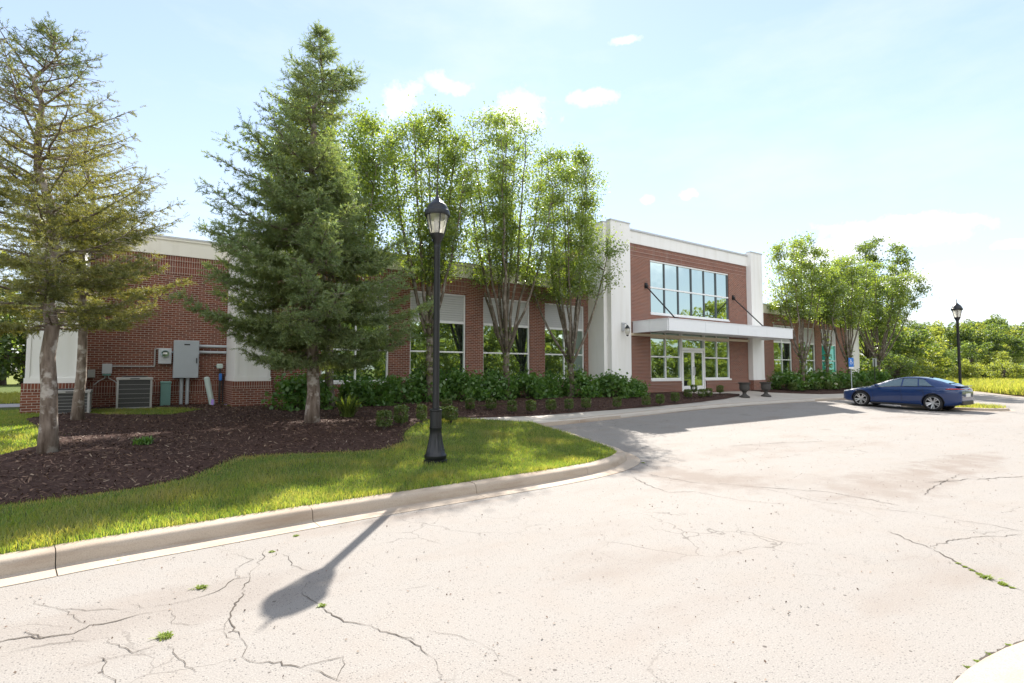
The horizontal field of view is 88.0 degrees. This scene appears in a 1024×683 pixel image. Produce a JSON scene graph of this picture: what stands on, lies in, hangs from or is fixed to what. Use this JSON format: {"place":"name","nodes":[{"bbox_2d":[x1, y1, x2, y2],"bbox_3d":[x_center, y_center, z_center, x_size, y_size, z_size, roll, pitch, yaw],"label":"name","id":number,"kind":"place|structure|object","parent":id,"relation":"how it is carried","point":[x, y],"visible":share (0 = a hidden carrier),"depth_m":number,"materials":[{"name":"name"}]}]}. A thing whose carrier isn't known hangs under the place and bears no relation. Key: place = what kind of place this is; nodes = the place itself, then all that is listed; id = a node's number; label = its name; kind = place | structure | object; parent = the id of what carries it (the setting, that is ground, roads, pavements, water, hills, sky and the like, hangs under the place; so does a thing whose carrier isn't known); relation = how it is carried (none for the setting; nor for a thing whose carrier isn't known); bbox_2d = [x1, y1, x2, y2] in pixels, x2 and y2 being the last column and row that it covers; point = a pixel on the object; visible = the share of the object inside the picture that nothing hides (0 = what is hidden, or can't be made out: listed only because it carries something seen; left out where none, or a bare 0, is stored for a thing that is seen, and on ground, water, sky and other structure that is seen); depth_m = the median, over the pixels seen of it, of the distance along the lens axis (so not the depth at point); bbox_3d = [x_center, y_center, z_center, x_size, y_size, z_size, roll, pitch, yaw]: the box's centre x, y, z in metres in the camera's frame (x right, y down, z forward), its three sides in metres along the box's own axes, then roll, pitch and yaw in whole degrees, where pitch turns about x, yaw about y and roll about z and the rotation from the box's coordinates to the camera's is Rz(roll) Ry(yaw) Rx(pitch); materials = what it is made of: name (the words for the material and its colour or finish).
{"place":"outdoors","nodes":[
{"label":"outdoors","id":0,"kind":"place"},
{"bbox_2d":[6,373,19,383],"bbox_3d":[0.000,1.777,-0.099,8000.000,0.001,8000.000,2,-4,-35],"label":"ground","id":1,"kind":"structure","parent":0,"point":[10,380],"depth_m":99.46,"materials":[{"name":"plant"}]},
{"bbox_2d":[8,335,26,383],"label":"woodland tree","id":2,"kind":"object","parent":1,"relation":"on","point":[21,371],"visible":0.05,"depth_m":45.78,"materials":[{"name":"green plant"}]},
{"bbox_2d":[0,384,616,553],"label":"lawn","id":3,"kind":"structure","parent":0,"point":[9,388],"depth_m":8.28,"materials":[{"name":"plant"}]},
{"bbox_2d":[0,296,26,380],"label":"woodland tree","id":4,"kind":"object","parent":3,"relation":"on","point":[4,346],"visible":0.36,"depth_m":39.75,"materials":[{"name":"green plant"}]},
{"bbox_2d":[0,281,27,384],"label":"woodland tree","id":5,"kind":"object","parent":3,"relation":"on","point":[7,360],"visible":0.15,"depth_m":40.44,"materials":[{"name":"green plant"}]},
{"bbox_2d":[424,188,449,463],"bbox_3d":[-1.304,-0.323,9.162,0.444,4.783,0.444,2,-4,-35],"label":"lamp post","id":6,"kind":"object","parent":3,"relation":"on","point":[437,213],"visible":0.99,"depth_m":9.09,"materials":[{"name":"metal"}]},
{"bbox_2d":[19,203,859,413],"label":"office building","id":7,"kind":"structure","parent":3,"relation":"on","point":[693,313],"depth_m":23.88,"materials":[{"name":"red brick"}]},
{"bbox_2d":[93,348,158,384],"bbox_3d":[-11.862,0.761,16.325,1.592,1.156,0.215,2,-4,-35],"label":"junction box","id":8,"kind":"object","parent":7,"relation":"attached to","point":[106,369],"visible":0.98,"depth_m":16.06,"materials":[{"name":"paint"}]},
{"bbox_2d":[158,348,172,363],"bbox_3d":[-11.030,0.465,16.895,0.405,0.490,0.271,2,-4,-35],"label":"electric meter","id":9,"kind":"object","parent":7,"relation":"attached to","point":[164,355],"visible":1,"depth_m":16.81,"materials":[{"name":"paint"}]},
{"bbox_2d":[172,340,226,404],"bbox_3d":[-10.232,1.078,17.383,1.510,2.180,0.340,2,-4,-35],"label":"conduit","id":10,"kind":"object","parent":7,"relation":"attached to","point":[186,359],"visible":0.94,"depth_m":17.10,"materials":[{"name":"grey metal"}]},
{"bbox_2d":[214,364,223,402],"bbox_3d":[-9.750,1.466,17.693,0.318,1.440,0.202,7,-8,-66],"label":"hose bib","id":11,"kind":"object","parent":7,"relation":"attached to","point":[219,367],"visible":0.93,"depth_m":17.72,"materials":[{"name":"grey metal"}]},
{"bbox_2d":[320,283,388,383],"bbox_3d":[-5.527,-0.262,18.770,2.460,3.510,0.200,2,-4,-35],"label":"window","id":12,"kind":"structure","parent":7,"relation":"in","point":[382,366],"depth_m":19.00,"materials":[{"name":"glass"}]},
{"bbox_2d":[410,290,464,379],"bbox_3d":[-2.897,-0.191,20.678,2.420,3.440,0.130,2,-4,-35],"label":"window","id":13,"kind":"structure","parent":7,"relation":"in","point":[452,310],"depth_m":20.95,"materials":[{"name":"white glass"}]},
{"bbox_2d":[483,297,528,379],"bbox_3d":[-0.255,-0.087,22.550,2.420,3.440,0.130,2,-4,-35],"label":"window","id":14,"kind":"structure","parent":7,"relation":"in","point":[492,357],"depth_m":22.69,"materials":[{"name":"white glass"}]},
{"bbox_2d":[545,303,583,380],"bbox_3d":[2.408,0.051,24.392,2.440,3.510,0.200,2,-4,-35],"label":"window","id":15,"kind":"structure","parent":7,"relation":"in","point":[555,360],"depth_m":24.22,"materials":[{"name":"glass"}]},
{"bbox_2d":[650,332,682,380],"bbox_3d":[7.817,0.594,26.947,2.450,2.830,0.210,2,-4,-35],"label":"storefront window","id":16,"kind":"structure","parent":7,"relation":"in","point":[665,352],"depth_m":26.97,"materials":[{"name":"clear glass"}]},
{"bbox_2d":[683,351,693,390],"bbox_3d":[9.261,1.526,27.873,0.915,2.090,0.149,2,-4,-35],"label":"door","id":17,"kind":"structure","parent":7,"relation":"in","point":[688,369],"depth_m":27.93,"materials":[{"name":"white metal"}]},
{"bbox_2d":[650,260,728,320],"bbox_3d":[9.605,-2.633,28.445,6.750,2.690,0.112,2,-4,-35],"label":"upper window","id":18,"kind":"structure","parent":7,"relation":"in","point":[685,291],"depth_m":28.32,"materials":[{"name":"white glass"}]},
{"bbox_2d":[680,334,705,390],"bbox_3d":[9.601,0.930,28.227,2.010,3.360,0.180,2,-4,-35],"label":"entrance doorway","id":19,"kind":"structure","parent":7,"relation":"in","point":[686,344],"depth_m":28.28,"materials":[{"name":"white metal"}]},
{"bbox_2d":[693,351,703,388],"bbox_3d":[10.015,1.556,28.408,0.915,2.090,0.149,2,-4,-35],"label":"door","id":20,"kind":"structure","parent":7,"relation":"in","point":[698,358],"depth_m":28.46,"materials":[{"name":"glass"}]},
{"bbox_2d":[705,336,731,379],"bbox_3d":[11.405,0.735,29.490,2.430,2.830,0.210,2,-4,-35],"label":"storefront window","id":21,"kind":"structure","parent":7,"relation":"in","point":[717,362],"depth_m":29.51,"materials":[{"name":"white metal"}]},
{"bbox_2d":[773,325,791,375],"bbox_3d":[18.086,0.636,35.546,2.380,3.440,0.130,2,-4,-35],"label":"window","id":22,"kind":"structure","parent":7,"relation":"in","point":[782,348],"depth_m":35.61,"materials":[{"name":"clear glass"}]},
{"bbox_2d":[798,327,814,375],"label":"window","id":23,"kind":"structure","parent":7,"relation":"in","point":[811,354],"depth_m":37.83,"materials":[{"name":"clear glass"}]},
{"bbox_2d":[821,329,836,373],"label":"window","id":24,"kind":"structure","parent":7,"relation":"in","point":[833,351],"depth_m":39.73,"materials":[{"name":"glass"}]},
{"bbox_2d":[0,392,739,504],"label":"mulch bed","id":25,"kind":"object","parent":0,"point":[70,474],"visible":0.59,"depth_m":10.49,"materials":[{"name":"brown wood"}]},
{"bbox_2d":[58,388,92,412],"bbox_3d":[-11.238,1.590,13.539,0.900,0.770,0.860,2,-4,-35],"label":"ac unit","id":26,"kind":"object","parent":25,"relation":"on","point":[65,396],"visible":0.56,"depth_m":13.25,"materials":[{"name":"paint"}]},
{"bbox_2d":[0,7,168,453],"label":"spruce tree","id":27,"kind":"object","parent":25,"relation":"on","point":[56,227],"visible":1,"depth_m":8.67,"materials":[{"name":"green plant"}]},
{"bbox_2d":[0,106,197,419],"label":"spruce tree","id":28,"kind":"object","parent":25,"relation":"on","point":[78,410],"visible":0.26,"depth_m":12.35,"materials":[{"name":"green plant"}]},
{"bbox_2d":[116,376,152,408],"bbox_3d":[-11.097,1.553,15.575,1.000,1.070,1.010,2,-4,-35],"label":"ac unit","id":29,"kind":"object","parent":25,"relation":"on","point":[133,392],"visible":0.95,"depth_m":15.25,"materials":[{"name":"paint"}]},
{"bbox_2d":[129,434,154,444],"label":"weed tuft","id":30,"kind":"object","parent":25,"relation":"on","point":[147,440],"visible":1,"depth_m":9.62,"materials":[{"name":"green plant"}]},
{"bbox_2d":[160,381,171,405],"bbox_3d":[-10.912,1.717,16.680,0.300,0.925,0.280,2,-4,-35],"label":"utility pedestal","id":31,"kind":"object","parent":25,"relation":"on","point":[165,391],"visible":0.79,"depth_m":16.58,"materials":[{"name":"green metal"}]},
{"bbox_2d":[204,377,214,404],"bbox_3d":[-9.703,1.673,17.020,0.396,1.088,0.179,0,-3,-8],"label":"marker tube","id":32,"kind":"object","parent":25,"relation":"on","point":[208,386],"visible":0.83,"depth_m":16.96,"materials":[{"name":"white plastic"}]},
{"bbox_2d":[163,18,433,422],"bbox_3d":[-4.897,-3.011,12.921,5.966,10.041,5.603,2,-4,-35],"label":"spruce tree","id":33,"kind":"object","parent":25,"relation":"on","point":[316,233],"visible":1,"depth_m":12.18,"materials":[{"name":"green plant"}]},
{"bbox_2d":[261,367,346,411],"bbox_3d":[-6.151,1.413,15.840,2.441,1.324,1.959,2,-4,-35],"label":"hydrangea bush","id":34,"kind":"object","parent":25,"relation":"on","point":[293,389],"visible":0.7,"depth_m":15.43,"materials":[{"name":"green plant"}]},
{"bbox_2d":[243,83,411,407],"bbox_3d":[-5.766,-3.009,16.556,5.086,10.183,5.449,2,-4,-26],"label":"pear tree","id":35,"kind":"object","parent":25,"relation":"on","point":[368,166],"visible":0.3,"depth_m":15.81,"materials":[{"name":"green plant"}]},
{"bbox_2d":[330,394,365,417],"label":"daylily","id":36,"kind":"object","parent":25,"relation":"on","point":[347,409],"visible":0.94,"depth_m":13.82,"materials":[{"name":"green plant"}]},
{"bbox_2d":[336,372,383,406],"bbox_3d":[-4.986,1.554,17.211,1.568,1.151,2.056,1,-3,-20],"label":"hydrangea bush","id":37,"kind":"object","parent":25,"relation":"on","point":[361,389],"visible":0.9,"depth_m":16.82,"materials":[{"name":"green plant"}]},
{"bbox_2d":[375,409,393,429],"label":"boxwood","id":38,"kind":"object","parent":25,"relation":"on","point":[388,421],"visible":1,"depth_m":12.28,"materials":[{"name":"green plant"}]},
{"bbox_2d":[363,371,425,405],"bbox_3d":[-4.132,1.550,17.800,2.124,1.234,1.799,3,-4,-43],"label":"hydrangea bush","id":39,"kind":"object","parent":25,"relation":"on","point":[389,390],"visible":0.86,"depth_m":17.52,"materials":[{"name":"green plant"}]},
{"bbox_2d":[393,404,409,426],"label":"boxwood","id":40,"kind":"object","parent":25,"relation":"on","point":[397,417],"visible":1,"depth_m":12.80,"materials":[{"name":"green plant"}]},
{"bbox_2d":[416,404,427,422],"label":"boxwood","id":41,"kind":"object","parent":25,"relation":"on","point":[422,407],"visible":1,"depth_m":13.65,"materials":[{"name":"green plant"}]},
{"bbox_2d":[402,364,452,401],"bbox_3d":[-3.013,1.499,19.017,1.880,1.408,2.191,-1,-3,11],"label":"hydrangea bush","id":42,"kind":"object","parent":25,"relation":"on","point":[420,381],"visible":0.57,"depth_m":18.67,"materials":[{"name":"green plant"}]},
{"bbox_2d":[366,94,490,401],"bbox_3d":[-2.709,-3.206,18.727,4.403,10.666,4.190,-1,-3,23],"label":"pear tree","id":43,"kind":"object","parent":25,"relation":"on","point":[424,272],"visible":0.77,"depth_m":18.42,"materials":[{"name":"green plant"}]},
{"bbox_2d":[443,406,458,422],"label":"boxwood","id":44,"kind":"object","parent":25,"relation":"on","point":[451,417],"visible":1,"depth_m":13.79,"materials":[{"name":"green plant"}]},
{"bbox_2d":[439,365,493,401],"bbox_3d":[-1.747,1.548,19.499,2.569,1.367,1.861,-2,-4,27],"label":"hydrangea bush","id":45,"kind":"object","parent":25,"relation":"on","point":[471,386],"visible":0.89,"depth_m":19.17,"materials":[{"name":"green plant"}]},
{"bbox_2d":[485,398,496,409],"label":"boxwood","id":46,"kind":"object","parent":25,"relation":"on","point":[491,401],"visible":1,"depth_m":17.17,"materials":[{"name":"green plant"}]},
{"bbox_2d":[473,366,522,399],"bbox_3d":[-0.664,1.615,20.486,1.985,1.365,2.306,-3,-4,42],"label":"hydrangea bush","id":47,"kind":"object","parent":25,"relation":"on","point":[497,392],"visible":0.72,"depth_m":20.04,"materials":[{"name":"green plant"}]},
{"bbox_2d":[435,101,576,397],"bbox_3d":[-0.435,-3.571,20.919,5.162,11.661,5.679,1,-3,-17],"label":"pear tree","id":48,"kind":"object","parent":25,"relation":"on","point":[497,239],"visible":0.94,"depth_m":20.23,"materials":[{"name":"green plant"}]},
{"bbox_2d":[506,400,517,413],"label":"boxwood","id":49,"kind":"object","parent":25,"relation":"on","point":[510,408],"visible":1,"depth_m":16.71,"materials":[{"name":"green plant"}]},
{"bbox_2d":[525,400,535,412],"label":"boxwood","id":50,"kind":"object","parent":25,"relation":"on","point":[532,408],"visible":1,"depth_m":17.05,"materials":[{"name":"green plant"}]},
{"bbox_2d":[512,368,553,399],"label":"hydrangea bush","id":51,"kind":"object","parent":25,"relation":"on","point":[529,382],"visible":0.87,"depth_m":20.87,"materials":[{"name":"green plant"}]},
{"bbox_2d":[526,370,565,397],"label":"hydrangea bush","id":52,"kind":"object","parent":25,"relation":"on","point":[554,386],"visible":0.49,"depth_m":21.78,"materials":[{"name":"green plant"}]},
{"bbox_2d":[545,399,556,411],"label":"boxwood","id":53,"kind":"object","parent":25,"relation":"on","point":[551,407],"visible":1,"depth_m":17.52,"materials":[{"name":"green plant"}]},
{"bbox_2d":[515,141,635,396],"bbox_3d":[1.830,-3.000,22.652,5.587,10.714,5.540,-2,-4,33],"label":"pear tree","id":54,"kind":"object","parent":25,"relation":"on","point":[573,283],"visible":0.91,"depth_m":22.16,"materials":[{"name":"green plant"}]},
{"bbox_2d":[558,366,606,397],"bbox_3d":[2.971,1.743,22.692,2.089,1.365,2.422,0,-3,-1],"label":"hydrangea bush","id":55,"kind":"object","parent":25,"relation":"on","point":[584,383],"visible":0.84,"depth_m":22.22,"materials":[{"name":"green plant"}]},
{"bbox_2d":[591,368,640,398],"bbox_3d":[4.428,1.821,23.073,2.569,1.295,1.862,-1,-3,14],"label":"hydrangea bush","id":56,"kind":"object","parent":25,"relation":"on","point":[609,383],"visible":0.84,"depth_m":22.75,"materials":[{"name":"green plant"}]},
{"bbox_2d":[616,376,649,397],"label":"hydrangea bush","id":57,"kind":"object","parent":25,"relation":"on","point":[636,383],"visible":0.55,"depth_m":23.43,"materials":[{"name":"green plant"}]},
{"bbox_2d":[0,392,1023,682],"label":"parking lot","id":58,"kind":"structure","parent":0,"point":[668,600],"depth_m":4.31,"materials":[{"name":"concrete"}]},
{"bbox_2d":[0,426,639,587],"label":"kerb","id":59,"kind":"structure","parent":58,"relation":"on","point":[26,566],"depth_m":5.64,"materials":[{"name":"concrete"}]},
{"bbox_2d":[0,406,1018,682],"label":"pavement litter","id":60,"kind":"object","parent":58,"relation":"on","point":[686,532],"visible":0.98,"depth_m":4.99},
{"bbox_2d":[0,441,1023,682],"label":"pavement cracks","id":61,"kind":"object","parent":58,"relation":"on","point":[987,655],"visible":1,"depth_m":3.52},
{"bbox_2d":[537,397,845,425],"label":"sidewalk kerb","id":62,"kind":"structure","parent":58,"relation":"on","point":[598,419],"depth_m":17.27,"materials":[{"name":"concrete"}]},
{"bbox_2d":[843,376,973,410],"bbox_3d":[17.762,2.272,24.040,2.120,1.455,4.628,2,-2,-34],"label":"parked car","id":63,"kind":"object","parent":58,"relation":"on","point":[932,393],"visible":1,"depth_m":23.03,"materials":[{"name":"blue paint"}]},
{"bbox_2d":[901,405,1015,410],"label":"traffic island kerb","id":64,"kind":"structure","parent":58,"relation":"on","point":[979,409],"depth_m":22.77,"materials":[{"name":"concrete"}]},
{"bbox_2d":[953,641,1023,682],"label":"concrete apron","id":65,"kind":"object","parent":58,"relation":"on","point":[1005,665],"visible":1,"depth_m":3.00,"materials":[{"name":"white concrete"}]},
{"bbox_2d":[0,0,1023,369],"label":"sky","id":66,"kind":"structure","parent":0,"point":[740,126],"materials":[{"name":"blue"}]},
{"bbox_2d":[468,391,843,422],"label":"sidewalk","id":67,"kind":"structure","parent":0,"point":[755,397],"depth_m":21.58,"materials":[{"name":"concrete"}]},
{"bbox_2d":[738,382,750,397],"bbox_3d":[11.614,2.422,26.480,0.620,0.755,0.620,2,-4,-35],"label":"urn planter","id":68,"kind":"object","parent":67,"relation":"on","point":[744,387],"visible":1,"depth_m":26.31,"materials":[{"name":"stone"}]},
{"bbox_2d":[759,382,771,396],"bbox_3d":[13.192,2.486,27.537,0.620,0.755,0.620,2,-4,-35],"label":"urn planter","id":69,"kind":"object","parent":67,"relation":"on","point":[765,387],"visible":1,"depth_m":27.37,"materials":[{"name":"stone"}]},
{"bbox_2d":[751,388,848,393],"bbox_3d":[21.239,3.219,35.088,17.600,0.328,3.850,2,-4,-35],"label":"mulch bed","id":70,"kind":"object","parent":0,"point":[826,391],"visible":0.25,"depth_m":31.47,"materials":[{"name":"brown wood"}]},
{"bbox_2d":[767,368,808,389],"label":"hydrangea bush","id":71,"kind":"object","parent":70,"relation":"on","point":[786,378],"visible":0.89,"depth_m":31.69,"materials":[{"name":"green plant"}]},
{"bbox_2d":[762,231,839,382],"bbox_3d":[17.940,-1.914,33.122,4.333,10.119,4.180,0,-3,-7],"label":"pear tree","id":72,"kind":"object","parent":70,"relation":"on","point":[798,309],"visible":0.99,"depth_m":32.61,"materials":[{"name":"green plant"}]},
{"bbox_2d":[792,368,822,389],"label":"hydrangea bush","id":73,"kind":"object","parent":70,"relation":"on","point":[811,379],"visible":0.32,"depth_m":33.11,"materials":[{"name":"green plant"}]},
{"bbox_2d":[806,368,845,388],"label":"hydrangea bush","id":74,"kind":"object","parent":70,"relation":"on","point":[823,379],"visible":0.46,"depth_m":34.15,"materials":[{"name":"green plant"}]},
{"bbox_2d":[805,262,852,385],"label":"pear tree","id":75,"kind":"object","parent":70,"relation":"on","point":[830,296],"visible":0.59,"depth_m":34.47,"materials":[{"name":"green plant"}]},
{"bbox_2d":[824,368,860,387],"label":"hydrangea bush","id":76,"kind":"object","parent":70,"relation":"on","point":[844,377],"visible":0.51,"depth_m":35.69,"materials":[{"name":"green plant"}]},
{"bbox_2d":[809,251,881,375],"bbox_3d":[22.774,-1.512,36.574,4.471,9.738,3.895,-1,-3,12],"label":"pear tree","id":77,"kind":"object","parent":70,"relation":"on","point":[852,305],"visible":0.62,"depth_m":36.00,"materials":[{"name":"green plant"}]},
{"bbox_2d":[852,368,873,386],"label":"hydrangea bush","id":78,"kind":"object","parent":70,"relation":"on","point":[861,376],"visible":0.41,"depth_m":36.96,"materials":[{"name":"green plant"}]},
{"bbox_2d":[858,367,894,383],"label":"hydrangea bush","id":79,"kind":"object","parent":70,"relation":"on","point":[881,376],"visible":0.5,"depth_m":38.65,"materials":[{"name":"green plant"}]},
{"bbox_2d":[843,259,933,371],"bbox_3d":[27.806,-1.389,39.534,6.562,9.802,5.050,-2,-4,28],"label":"pear tree","id":80,"kind":"object","parent":70,"relation":"on","point":[891,290],"visible":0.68,"depth_m":39.30,"materials":[{"name":"green plant"}]},
{"label":"field","id":81,"kind":"structure","parent":0,"visible":0},
{"bbox_2d":[0,377,1023,407],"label":"meadow grass","id":82,"kind":"structure","parent":81,"relation":"on","point":[1002,385],"depth_m":38.02,"materials":[{"name":"plant"}]},
{"bbox_2d":[859,325,930,371],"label":"woodland tree","id":83,"kind":"object","parent":81,"relation":"on","point":[905,353],"visible":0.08,"depth_m":58.63,"materials":[{"name":"green plant"}]},
{"bbox_2d":[859,329,942,376],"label":"woodland tree","id":84,"kind":"object","parent":81,"relation":"on","point":[917,350],"visible":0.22,"depth_m":56.09,"materials":[{"name":"green plant"}]},
{"bbox_2d":[887,329,952,377],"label":"woodland tree","id":85,"kind":"object","parent":81,"relation":"on","point":[938,370],"visible":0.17,"depth_m":62.44,"materials":[{"name":"green plant"}]},
{"bbox_2d":[913,341,956,378],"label":"woodland tree","id":86,"kind":"object","parent":81,"relation":"on","point":[949,356],"visible":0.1,"depth_m":66.55,"materials":[{"name":"green plant"}]},
{"bbox_2d":[921,320,975,369],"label":"woodland tree","id":87,"kind":"object","parent":81,"relation":"on","point":[941,329],"visible":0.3,"depth_m":93.05,"materials":[{"name":"green plant"}]},
{"bbox_2d":[935,322,995,369],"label":"woodland tree","id":88,"kind":"object","parent":81,"relation":"on","point":[968,334],"visible":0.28,"depth_m":91.00,"materials":[{"name":"green plant"}]},
{"bbox_2d":[946,359,987,378],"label":"woodland tree","id":89,"kind":"object","parent":81,"relation":"on","point":[967,373],"visible":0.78,"depth_m":69.55,"materials":[{"name":"green plant"}]},
{"bbox_2d":[951,340,996,377],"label":"woodland tree","id":90,"kind":"object","parent":81,"relation":"on","point":[966,348],"visible":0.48,"depth_m":82.56,"materials":[{"name":"green plant"}]},
{"bbox_2d":[951,322,1014,376],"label":"woodland tree","id":91,"kind":"object","parent":81,"relation":"on","point":[984,327],"visible":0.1,"depth_m":93.90,"materials":[{"name":"green plant"}]},
{"bbox_2d":[968,348,1012,378],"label":"woodland tree","id":92,"kind":"object","parent":81,"relation":"on","point":[1003,357],"visible":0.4,"depth_m":80.11,"materials":[{"name":"green plant"}]},
{"bbox_2d":[961,314,1023,353],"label":"woodland tree","id":93,"kind":"object","parent":81,"relation":"on","point":[994,321],"visible":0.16,"depth_m":126.28,"materials":[{"name":"green plant"}]},
{"bbox_2d":[968,323,1023,377],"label":"woodland tree","id":94,"kind":"object","parent":81,"relation":"on","point":[995,339],"visible":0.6,"depth_m":86.82,"materials":[{"name":"green plant"}]},
{"bbox_2d":[984,359,1023,378],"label":"bush","id":95,"kind":"object","parent":81,"relation":"on","point":[1014,372],"visible":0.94,"depth_m":70.26,"materials":[{"name":"green plant"}]},
{"label":"field","id":96,"kind":"structure","parent":0,"visible":0},
{"bbox_2d":[830,235,915,370],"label":"shade tree","id":97,"kind":"object","parent":96,"relation":"on","point":[895,250],"visible":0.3,"depth_m":43.38,"materials":[{"name":"green plant"}]},
{"bbox_2d":[858,308,912,371],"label":"woodland tree","id":98,"kind":"object","parent":96,"relation":"on","point":[868,353],"visible":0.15,"depth_m":54.26,"materials":[{"name":"green plant"}]},
{"bbox_2d":[860,351,921,380],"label":"woodland tree","id":99,"kind":"object","parent":96,"relation":"on","point":[891,368],"visible":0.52,"depth_m":49.05,"materials":[{"name":"green plant"}]},
{"bbox_2d":[881,353,933,377],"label":"woodland tree","id":100,"kind":"object","parent":96,"relation":"on","point":[918,373],"visible":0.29,"depth_m":51.22,"materials":[{"name":"green plant"}]},
{"label":"traffic island","id":101,"kind":"structure","parent":0,"visible":0},
{"bbox_2d":[951,299,962,383],"bbox_3d":[20.744,0.492,24.603,0.444,4.993,0.444,2,-4,-35],"label":"lamp post","id":102,"kind":"object","parent":101,"relation":"on","point":[956,309],"visible":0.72,"depth_m":24.58,"materials":[{"name":"metal"}]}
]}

